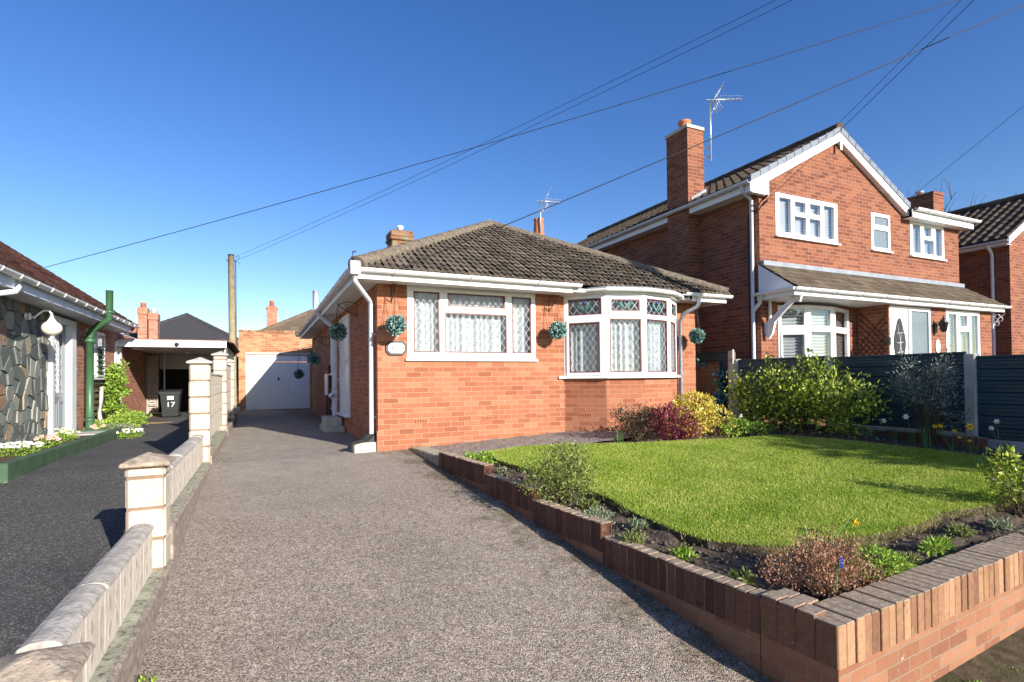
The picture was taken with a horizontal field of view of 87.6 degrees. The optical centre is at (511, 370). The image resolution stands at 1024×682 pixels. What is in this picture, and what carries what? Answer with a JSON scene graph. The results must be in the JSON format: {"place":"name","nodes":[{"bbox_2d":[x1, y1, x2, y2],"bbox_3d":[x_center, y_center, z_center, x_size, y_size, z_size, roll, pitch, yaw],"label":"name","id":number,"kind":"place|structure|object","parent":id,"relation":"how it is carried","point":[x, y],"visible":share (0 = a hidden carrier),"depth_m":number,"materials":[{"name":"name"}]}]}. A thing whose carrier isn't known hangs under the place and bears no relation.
{"place":"outdoors","nodes":[
{"label":"outdoors","id":0,"kind":"place"},
{"bbox_2d":[0,410,189,657],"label":"neighbour driveway","id":1,"kind":"structure","parent":0,"point":[62,524],"depth_m":4.48,"materials":[{"name":"grey asphalt"}]},
{"bbox_2d":[0,428,120,482],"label":"door planter","id":2,"kind":"object","parent":1,"relation":"on","point":[12,468],"visible":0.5,"depth_m":6.87,"materials":[{"name":"green paint"}]},
{"bbox_2d":[0,441,45,457],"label":"alyssum","id":3,"kind":"object","parent":2,"relation":"on","point":[21,446],"visible":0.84,"depth_m":6.57,"materials":[{"name":"white plant"}]},
{"bbox_2d":[34,434,66,447],"bbox_3d":[-6.431,1.006,7.403,0.357,0.282,0.499,0,-1,-25],"label":"pink primrose","id":4,"kind":"object","parent":2,"relation":"on","point":[56,441],"visible":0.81,"depth_m":7.38,"materials":[{"name":"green plant"}]},
{"bbox_2d":[50,429,79,440],"bbox_3d":[-6.854,1.016,8.195,0.388,0.230,0.775,0,-1,-25],"label":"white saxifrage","id":5,"kind":"object","parent":2,"relation":"on","point":[70,434],"visible":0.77,"depth_m":8.17,"materials":[{"name":"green plant"}]},
{"bbox_2d":[90,424,108,428],"bbox_3d":[-7.695,1.121,9.925,0.306,0.258,0.405,-1,-1,1],"label":"pale primrose","id":6,"kind":"object","parent":2,"relation":"on","point":[94,426],"visible":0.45,"depth_m":9.93,"materials":[{"name":"yellow plant"}]},
{"bbox_2d":[102,358,131,415],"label":"climbing plant","id":7,"kind":"object","parent":1,"relation":"on","point":[114,387],"visible":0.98,"depth_m":11.89,"materials":[{"name":"green plant"}]},
{"bbox_2d":[104,422,140,432],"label":"silver ground cover","id":8,"kind":"object","parent":1,"relation":"on","point":[123,425],"visible":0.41,"depth_m":10.58,"materials":[{"name":"green plant"}]},
{"bbox_2d":[116,428,144,438],"bbox_3d":[-6.960,1.167,9.708,0.591,0.250,0.830,-1,-1,1],"label":"verge cushion","id":9,"kind":"object","parent":1,"relation":"on","point":[127,431],"visible":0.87,"depth_m":9.65,"materials":[{"name":"white plant"}]},
{"bbox_2d":[159,389,182,416],"bbox_3d":[-9.705,0.926,15.204,0.516,0.788,0.585,0,-1,-25],"label":"wheelie bin","id":10,"kind":"object","parent":1,"relation":"on","point":[170,402],"visible":1,"depth_m":15.01,"materials":[{"name":"grey plastic"}]},
{"bbox_2d":[117,338,239,413],"bbox_3d":[-9.831,0.278,16.355,2.700,2.120,6.130,0,-1,-25],"label":"carport","id":11,"kind":"object","parent":1,"relation":"on","point":[175,355],"visible":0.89,"depth_m":16.45,"materials":[{"name":"white paint"}]},
{"bbox_2d":[160,357,238,410],"bbox_3d":[-11.072,0.441,19.129,2.590,1.900,0.050,0,-1,-25],"label":"back doorway","id":12,"kind":"structure","parent":11,"relation":"in","point":[174,378],"depth_m":18.82,"materials":[{"name":"black"}]},
{"bbox_2d":[136,408,770,681],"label":"driveway","id":13,"kind":"structure","parent":0,"point":[311,551],"depth_m":3.53,"materials":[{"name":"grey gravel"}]},
{"bbox_2d":[135,670,157,681],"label":"weed","id":14,"kind":"object","parent":13,"relation":"on","point":[151,679],"visible":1,"depth_m":2.54,"materials":[{"name":"green plant"}]},
{"bbox_2d":[320,415,344,432],"bbox_3d":[-3.628,1.072,10.761,0.370,0.280,1.100,0,-1,-25],"label":"concrete step","id":15,"kind":"object","parent":13,"relation":"on","point":[329,423],"visible":0.87,"depth_m":10.56,"materials":[{"name":"grey concrete"}]},
{"bbox_2d":[352,441,375,452],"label":"drain block","id":16,"kind":"structure","parent":13,"relation":"on","point":[364,447],"depth_m":7.52,"materials":[{"name":"concrete"}]},
{"bbox_2d":[410,446,443,465],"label":"edging slab","id":17,"kind":"structure","parent":13,"relation":"on","point":[430,454],"depth_m":7.20,"materials":[{"name":"grey concrete"}]},
{"bbox_2d":[0,0,1023,337],"label":"sky","id":18,"kind":"structure","parent":0,"point":[123,122],"materials":[{"name":"blue"}]},
{"bbox_2d":[235,414,1023,681],"bbox_3d":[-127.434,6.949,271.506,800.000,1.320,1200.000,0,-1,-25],"label":"ground","id":19,"kind":"structure","parent":0,"point":[986,665],"depth_m":3.16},
{"bbox_2d":[0,241,159,448],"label":"stone clad house","id":20,"kind":"structure","parent":19,"relation":"on","point":[56,331],"depth_m":8.82,"materials":[{"name":"stone"}]},
{"bbox_2d":[47,314,76,433],"bbox_3d":[-7.920,0.156,9.372,0.235,2.155,1.500,0,-1,-25],"label":"door","id":21,"kind":"structure","parent":20,"relation":"in","point":[62,348],"depth_m":9.55,"materials":[{"name":"white plastic"}]},
{"bbox_2d":[86,328,107,379],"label":"window","id":22,"kind":"structure","parent":20,"relation":"in","point":[102,336],"depth_m":11.38,"materials":[{"name":"white plastic"}]},
{"bbox_2d":[94,348,104,423],"bbox_3d":[-8.818,0.368,11.432,0.130,1.692,0.840,0,-1,-25],"label":"wall trellis","id":23,"kind":"object","parent":20,"relation":"attached to","point":[100,412],"depth_m":11.43,"materials":[{"name":"white wood"}]},
{"bbox_2d":[114,341,121,414],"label":"window","id":24,"kind":"structure","parent":20,"relation":"in","point":[117,350],"depth_m":13.23,"materials":[{"name":"white plastic"}]},
{"bbox_2d":[45,0,957,267],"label":"overhead wire","id":25,"kind":"object","parent":20,"relation":"attached to","point":[512,136],"visible":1,"depth_m":9.42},
{"bbox_2d":[82,410,152,429],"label":"ground cover","id":26,"kind":"object","parent":19,"relation":"on","point":[138,417],"visible":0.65,"depth_m":11.48,"materials":[{"name":"green plant"}]},
{"bbox_2d":[0,351,236,681],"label":"block wall","id":27,"kind":"structure","parent":19,"relation":"on","point":[97,624],"depth_m":3.03,"materials":[{"name":"concrete"}]},
{"bbox_2d":[137,302,159,338],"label":"chimneyed house","id":28,"kind":"structure","parent":19,"relation":"on","point":[149,324],"depth_m":27.87,"materials":[{"name":"brick"}]},
{"bbox_2d":[124,313,237,340],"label":"slate roofed house","id":29,"kind":"structure","parent":19,"relation":"on","point":[186,326],"depth_m":31.39,"materials":[{"name":"tile"}]},
{"bbox_2d":[226,254,239,406],"bbox_3d":[-9.286,-1.166,17.856,0.440,5.441,0.248,-1,-1,0],"label":"telegraph pole","id":30,"kind":"object","parent":19,"relation":"on","point":[232,315],"visible":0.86,"depth_m":17.79,"materials":[{"name":"brown wood"}]},
{"bbox_2d":[238,0,774,255],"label":"overhead wire","id":31,"kind":"object","parent":30,"relation":"attached to","point":[537,117],"visible":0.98,"depth_m":11.03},
{"bbox_2d":[236,0,790,260],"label":"overhead wire","id":32,"kind":"object","parent":30,"relation":"attached to","point":[544,120],"visible":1,"depth_m":11.07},
{"bbox_2d":[238,329,311,410],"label":"garage","id":33,"kind":"structure","parent":19,"relation":"on","point":[269,363],"depth_m":18.75,"materials":[{"name":"brick"}]},
{"bbox_2d":[248,362,306,409],"bbox_3d":[-8.234,0.526,18.838,1.900,1.640,0.035,0,-1,-25],"label":"door","id":34,"kind":"structure","parent":33,"relation":"in","point":[278,372],"depth_m":18.81,"materials":[{"name":"white paint"}]},
{"bbox_2d":[237,300,313,356],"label":"distant house","id":35,"kind":"structure","parent":19,"relation":"on","point":[296,322],"depth_m":28.97,"materials":[{"name":"brick"}]},
{"bbox_2d":[295,217,735,451],"bbox_3d":[-1.442,-1.141,13.616,6.993,5.060,12.172,0,-1,-25],"label":"bungalow","id":36,"kind":"object","parent":19,"relation":"on","point":[485,356],"visible":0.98,"depth_m":8.66,"materials":[{"name":"brick"}]},
{"bbox_2d":[294,346,314,378],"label":"hanging topiary","id":37,"kind":"object","parent":36,"relation":"attached to","point":[298,373],"visible":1,"depth_m":15.84,"materials":[{"name":"green plant"}]},
{"bbox_2d":[307,336,329,365],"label":"hanging topiary","id":38,"kind":"object","parent":36,"relation":"attached to","point":[313,359],"visible":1,"depth_m":12.75,"materials":[{"name":"green plant"}]},
{"bbox_2d":[327,301,356,340],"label":"hanging topiary","id":39,"kind":"object","parent":36,"relation":"attached to","point":[337,332],"visible":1,"depth_m":9.01,"materials":[{"name":"green plant"}]},
{"bbox_2d":[339,313,350,415],"bbox_3d":[-3.292,-0.110,10.516,0.122,1.910,1.250,0,-1,-25],"label":"door","id":40,"kind":"structure","parent":36,"relation":"in","point":[344,345],"depth_m":10.44,"materials":[{"name":"white plastic"}]},
{"bbox_2d":[384,283,406,336],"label":"hanging topiary","id":41,"kind":"object","parent":36,"relation":"attached to","point":[395,324],"visible":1,"depth_m":7.38,"materials":[{"name":"green plant"}]},
{"bbox_2d":[386,341,406,354],"bbox_3d":[-1.670,-0.328,7.708,0.300,0.205,0.036,0,-1,-25],"label":"house sign","id":42,"kind":"object","parent":36,"relation":"attached to","point":[396,347],"visible":1,"depth_m":7.70,"materials":[{"name":"white ceramic"}]},
{"bbox_2d":[405,285,537,360],"bbox_3d":[-0.598,-0.698,8.291,2.170,1.105,0.183,0,-1,-25],"label":"window","id":43,"kind":"structure","parent":36,"relation":"in","point":[444,324],"depth_m":8.27,"materials":[{"name":"white plastic"}]},
{"bbox_2d":[537,188,559,232],"bbox_3d":[0.892,-3.853,12.891,0.580,1.051,0.330,0,-1,-25],"label":"tv aerial","id":44,"kind":"object","parent":36,"relation":"attached to","point":[549,201],"visible":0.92,"depth_m":12.83,"materials":[{"name":"metal"}]},
{"bbox_2d":[548,295,566,339],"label":"hanging topiary","id":45,"kind":"object","parent":36,"relation":"attached to","point":[558,330],"visible":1,"depth_m":8.49,"materials":[{"name":"green plant"}]},
{"bbox_2d":[563,294,605,375],"bbox_3d":[1.213,-0.575,8.832,0.709,1.335,0.201,-1,-1,23],"label":"bow window","id":46,"kind":"structure","parent":36,"relation":"in","point":[585,339],"depth_m":8.86,"materials":[{"name":"white plastic"}]},
{"bbox_2d":[605,294,644,375],"bbox_3d":[1.835,-0.583,8.747,0.658,1.335,0.195,0,-1,-9],"label":"bow window","id":47,"kind":"structure","parent":36,"relation":"in","point":[625,345],"depth_m":8.74,"materials":[{"name":"white plastic"}]},
{"bbox_2d":[644,294,669,374],"bbox_3d":[2.402,-0.586,8.974,0.651,1.335,0.196,0,-1,-36],"label":"bow window","id":48,"kind":"structure","parent":36,"relation":"in","point":[656,334],"depth_m":9.02,"materials":[{"name":"white plastic"}]},
{"bbox_2d":[663,298,676,374],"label":"bow window","id":49,"kind":"structure","parent":36,"relation":"in","point":[672,304],"depth_m":9.53,"materials":[{"name":"white plastic"}]},
{"bbox_2d":[684,302,705,343],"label":"hanging topiary","id":50,"kind":"object","parent":36,"relation":"attached to","point":[696,335],"visible":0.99,"depth_m":9.72,"materials":[{"name":"green plant"}]},
{"bbox_2d":[396,5,1023,269],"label":"overhead wire","id":51,"kind":"object","parent":36,"relation":"attached to","point":[711,138],"visible":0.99,"depth_m":7.12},
{"bbox_2d":[428,431,643,460],"bbox_3d":[0.274,1.049,7.920,3.180,0.167,1.300,0,-1,-25],"label":"gravel strip","id":52,"kind":"object","parent":19,"relation":"on","point":[580,437],"visible":0.67,"depth_m":7.95,"materials":[{"name":"grey gravel"}]},
{"bbox_2d":[439,452,768,673],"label":"garden retaining wall","id":53,"kind":"structure","parent":19,"relation":"on","point":[721,610],"depth_m":3.59,"materials":[{"name":"brick"}]},
{"bbox_2d":[577,119,1011,426],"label":"gabled house","id":54,"kind":"structure","parent":19,"relation":"on","point":[837,245],"depth_m":11.35,"materials":[{"name":"red brick"}]},
{"bbox_2d":[703,82,742,161],"bbox_3d":[4.638,-5.417,11.707,0.862,1.664,0.300,-1,-1,-1],"label":"tv aerial","id":55,"kind":"object","parent":54,"relation":"attached to","point":[718,100],"visible":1,"depth_m":11.69,"materials":[{"name":"metal"}]},
{"bbox_2d":[777,305,807,357],"bbox_3d":[5.511,-0.525,10.513,0.586,1.530,0.142,-1,-1,0],"label":"bow window","id":56,"kind":"structure","parent":54,"relation":"in","point":[789,324],"depth_m":10.49,"materials":[{"name":"white plastic"}]},
{"bbox_2d":[774,192,840,245],"bbox_3d":[6.020,-3.078,10.929,1.950,0.885,0.176,0,-1,-25],"label":"window","id":57,"kind":"structure","parent":54,"relation":"in","point":[795,215],"depth_m":10.91,"materials":[{"name":"white plastic"}]},
{"bbox_2d":[808,305,833,355],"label":"bow window","id":58,"kind":"structure","parent":54,"relation":"in","point":[818,344],"depth_m":10.75,"materials":[{"name":"white plastic"}]},
{"bbox_2d":[833,307,849,356],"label":"bow window","id":59,"kind":"structure","parent":54,"relation":"in","point":[841,341],"depth_m":11.14,"materials":[{"name":"white plastic"}]},
{"bbox_2d":[767,0,960,194],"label":"overhead wire","id":60,"kind":"object","parent":54,"relation":"attached to","point":[853,108],"visible":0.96,"depth_m":8.46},
{"bbox_2d":[774,0,973,193],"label":"overhead wire","id":61,"kind":"object","parent":54,"relation":"attached to","point":[874,96],"visible":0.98,"depth_m":8.09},
{"bbox_2d":[870,212,893,253],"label":"window","id":62,"kind":"structure","parent":54,"relation":"in","point":[880,223],"depth_m":11.94,"materials":[{"name":"white plastic"}]},
{"bbox_2d":[890,305,930,354],"bbox_3d":[8.436,-0.140,11.337,1.470,2.420,0.090,0,-1,-25],"label":"door","id":63,"kind":"structure","parent":54,"relation":"in","point":[910,327],"depth_m":11.30,"materials":[{"name":"white plastic"}]},
{"bbox_2d":[909,221,947,261],"bbox_3d":[9.871,-3.079,12.737,1.460,0.855,0.176,0,-1,-25],"label":"window","id":64,"kind":"structure","parent":54,"relation":"in","point":[923,252],"depth_m":12.73,"materials":[{"name":"white plastic"}]},
{"bbox_2d":[945,310,979,353],"bbox_3d":[10.261,-0.805,12.186,1.460,1.105,0.176,0,-1,-25],"label":"window","id":65,"kind":"structure","parent":54,"relation":"in","point":[958,330],"depth_m":12.23,"materials":[{"name":"white plastic"}]},
{"bbox_2d":[910,107,1021,197],"bbox_3d":[10.567,-5.452,11.197,0.008,2.599,4.154,0,-1,-29],"label":"overhead wire","id":66,"kind":"object","parent":54,"relation":"attached to","point":[967,151],"visible":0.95,"depth_m":11.85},
{"bbox_2d":[695,349,1023,453],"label":"panel fence","id":67,"kind":"object","parent":19,"relation":"on","point":[994,385],"visible":0.38,"depth_m":6.93,"materials":[{"name":"wood"}]},
{"bbox_2d":[696,358,729,417],"bbox_3d":[3.846,0.420,10.320,0.269,1.360,0.922,0,-1,-25],"label":"wicker screen","id":68,"kind":"object","parent":67,"relation":"attached to","point":[700,375],"visible":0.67,"depth_m":10.39,"materials":[{"name":"brown wicker"}]},
{"bbox_2d":[760,528,1023,681],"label":"front garden wall","id":69,"kind":"structure","parent":19,"relation":"on","point":[934,620],"depth_m":2.90,"materials":[{"name":"brick"}]},
{"bbox_2d":[898,178,1016,211],"bbox_3d":[19.387,-3.917,24.076,5.613,10.110,5.637,0,-1,-25],"label":"bare tree","id":70,"kind":"object","parent":19,"relation":"on","point":[950,195],"visible":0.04,"depth_m":22.29,"materials":[{"name":"brown plant"}]},
{"bbox_2d":[906,191,1023,354],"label":"side house","id":71,"kind":"structure","parent":19,"relation":"on","point":[991,255],"depth_m":14.26,"materials":[{"name":"red brick"}]},
{"bbox_2d":[472,416,1023,601],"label":"flower bed","id":72,"kind":"object","parent":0,"point":[662,536],"visible":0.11,"depth_m":4.03,"materials":[{"name":"soil"}]},
{"bbox_2d":[462,450,498,463],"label":"leafy tuft","id":73,"kind":"object","parent":72,"relation":"on","point":[471,455],"visible":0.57,"depth_m":6.36,"materials":[{"name":"green plant"}]},
{"bbox_2d":[494,464,509,475],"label":"leafy tuft","id":74,"kind":"object","parent":72,"relation":"on","point":[498,472],"visible":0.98,"depth_m":5.98,"materials":[{"name":"green plant"}]},
{"bbox_2d":[511,439,604,505],"bbox_3d":[0.440,0.958,4.932,0.760,0.710,0.818,0,-1,-25],"label":"box shrub","id":75,"kind":"object","parent":72,"relation":"on","point":[560,494],"visible":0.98,"depth_m":4.89,"materials":[{"name":"green plant"}]},
{"bbox_2d":[578,496,600,509],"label":"bed plant","id":76,"kind":"object","parent":72,"relation":"on","point":[587,502],"visible":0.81,"depth_m":4.75,"materials":[{"name":"green plant"}]},
{"bbox_2d":[580,503,616,524],"bbox_3d":[0.683,1.200,4.347,0.338,0.251,0.372,0,-1,-25],"label":"silver mound","id":77,"kind":"object","parent":72,"relation":"on","point":[593,512],"visible":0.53,"depth_m":4.35,"materials":[{"name":"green plant"}]},
{"bbox_2d":[617,529,645,543],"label":"leafy tuft","id":78,"kind":"object","parent":72,"relation":"on","point":[633,536],"visible":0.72,"depth_m":3.91,"materials":[{"name":"green plant"}]},
{"bbox_2d":[621,516,648,532],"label":"bed plant","id":79,"kind":"object","parent":72,"relation":"on","point":[635,524],"visible":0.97,"depth_m":4.23,"materials":[{"name":"green plant"}]},
{"bbox_2d":[602,400,668,442],"bbox_3d":[1.822,0.794,7.823,1.006,0.771,0.740,0,-1,-25],"label":"bronze shrub","id":80,"kind":"object","parent":72,"relation":"on","point":[635,427],"visible":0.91,"depth_m":7.74,"materials":[{"name":"brown plant"}]},
{"bbox_2d":[647,401,704,440],"bbox_3d":[2.365,0.772,7.805,0.863,0.657,0.653,0,-1,-25],"label":"crimson shrub","id":81,"kind":"object","parent":72,"relation":"on","point":[671,423],"visible":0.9,"depth_m":7.71,"materials":[{"name":"red plant"}]},
{"bbox_2d":[668,543,698,561],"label":"bed plant","id":82,"kind":"object","parent":72,"relation":"on","point":[680,552],"visible":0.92,"depth_m":3.65,"materials":[{"name":"green plant"}]},
{"bbox_2d":[665,389,736,438],"bbox_3d":[2.813,0.693,8.180,1.147,0.855,0.886,0,-1,-25],"label":"golden shrub","id":83,"kind":"object","parent":72,"relation":"on","point":[711,404],"visible":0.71,"depth_m":8.05,"materials":[{"name":"yellow plant"}]},
{"bbox_2d":[728,566,756,585],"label":"leafy tuft","id":84,"kind":"object","parent":72,"relation":"on","point":[746,579],"visible":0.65,"depth_m":3.23,"materials":[{"name":"green plant"}]},
{"bbox_2d":[716,415,776,436],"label":"green plant","id":85,"kind":"object","parent":72,"relation":"on","point":[749,425],"visible":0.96,"depth_m":7.81,"materials":[{"name":"green plant"}]},
{"bbox_2d":[716,348,893,439],"bbox_3d":[4.232,0.378,7.991,1.358,1.457,2.667,0,-1,-25],"label":"garden bush","id":86,"kind":"object","parent":72,"relation":"on","point":[835,397],"visible":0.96,"depth_m":7.80,"materials":[{"name":"green plant"}]},
{"bbox_2d":[749,524,901,600],"bbox_3d":[1.817,1.158,3.156,0.847,0.390,0.515,0,-1,-25],"label":"bronze heather","id":87,"kind":"object","parent":72,"relation":"on","point":[829,557],"visible":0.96,"depth_m":3.12,"materials":[{"name":"brown plant"}]},
{"bbox_2d":[799,518,858,573],"bbox_3d":[2.137,1.137,3.560,0.768,0.350,0.206,0,-1,-31],"label":"daffodil","id":88,"kind":"object","parent":72,"relation":"on","point":[856,523],"visible":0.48,"depth_m":3.46,"materials":[{"name":"green plant"}]},
{"bbox_2d":[828,558,846,596],"bbox_3d":[1.851,1.188,3.026,0.118,0.297,0.212,-1,-1,31],"label":"grape hyacinth","id":89,"kind":"object","parent":72,"relation":"on","point":[836,571],"visible":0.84,"depth_m":3.00,"materials":[{"name":"green plant"}]},
{"bbox_2d":[837,425,878,439],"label":"grey plant","id":90,"kind":"object","parent":72,"relation":"on","point":[868,431],"visible":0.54,"depth_m":7.26,"materials":[{"name":"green plant"}]},
{"bbox_2d":[847,543,917,581],"bbox_3d":[2.302,1.202,3.345,0.460,0.261,0.299,0,-1,-25],"label":"bright mound","id":91,"kind":"object","parent":72,"relation":"on","point":[891,555],"visible":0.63,"depth_m":3.29,"materials":[{"name":"green plant"}]},
{"bbox_2d":[881,419,899,439],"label":"daffodil","id":92,"kind":"object","parent":72,"relation":"on","point":[883,420],"visible":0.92,"depth_m":7.02,"materials":[{"name":"green plant"}]},
{"bbox_2d":[888,550,925,567],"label":"leafy tuft","id":93,"kind":"object","parent":72,"relation":"on","point":[912,559],"visible":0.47,"depth_m":3.46,"materials":[{"name":"green plant"}]},
{"bbox_2d":[831,425,987,450],"bbox_3d":[5.206,0.922,7.157,0.100,0.248,1.864,0,-1,-25],"label":"brick edging","id":94,"kind":"object","parent":72,"relation":"on","point":[983,442],"visible":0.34,"depth_m":6.65,"materials":[{"name":"brown brick"}]},
{"bbox_2d":[902,414,916,443],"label":"daffodil","id":95,"kind":"object","parent":72,"relation":"on","point":[905,417],"visible":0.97,"depth_m":6.76,"materials":[{"name":"green plant"}]},
{"bbox_2d":[917,427,930,447],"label":"leek plant","id":96,"kind":"object","parent":72,"relation":"on","point":[927,443],"visible":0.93,"depth_m":6.52,"materials":[{"name":"green plant"}]},
{"bbox_2d":[883,345,972,443],"bbox_3d":[5.200,0.301,6.766,0.802,1.271,0.975,0,-1,-25],"label":"silver shrub","id":97,"kind":"object","parent":72,"relation":"on","point":[925,400],"visible":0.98,"depth_m":6.65,"materials":[{"name":"grey plant"}]},
{"bbox_2d":[916,534,956,556],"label":"leafy tuft","id":98,"kind":"object","parent":72,"relation":"on","point":[938,542],"visible":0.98,"depth_m":3.70,"materials":[{"name":"green plant"}]},
{"bbox_2d":[932,424,970,449],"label":"daffodils","id":99,"kind":"object","parent":72,"relation":"on","point":[949,444],"visible":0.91,"depth_m":6.42,"materials":[{"name":"green plant"}]},
{"bbox_2d":[943,521,976,538],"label":"bed plant","id":100,"kind":"object","parent":72,"relation":"on","point":[956,528],"visible":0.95,"depth_m":3.99,"materials":[{"name":"green plant"}]},
{"bbox_2d":[961,423,979,453],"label":"daffodil","id":101,"kind":"object","parent":72,"relation":"on","point":[970,426],"visible":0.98,"depth_m":6.23,"materials":[{"name":"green plant"}]},
{"bbox_2d":[974,442,1023,517],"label":"edge shrub","id":102,"kind":"object","parent":72,"relation":"on","point":[1014,505],"visible":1,"depth_m":4.44,"materials":[{"name":"green plant"}]},
{"bbox_2d":[984,515,1016,532],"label":"bed plant","id":103,"kind":"object","parent":72,"relation":"on","point":[994,522],"visible":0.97,"depth_m":4.10,"materials":[{"name":"green plant"}]},
{"bbox_2d":[989,419,1015,457],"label":"daffodil","id":104,"kind":"object","parent":72,"relation":"on","point":[996,421],"visible":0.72,"depth_m":5.99,"materials":[{"name":"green plant"}]},
{"bbox_2d":[488,434,1023,556],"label":"lawn","id":105,"kind":"structure","parent":0,"point":[718,545],"depth_m":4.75,"materials":[{"name":"plant"}]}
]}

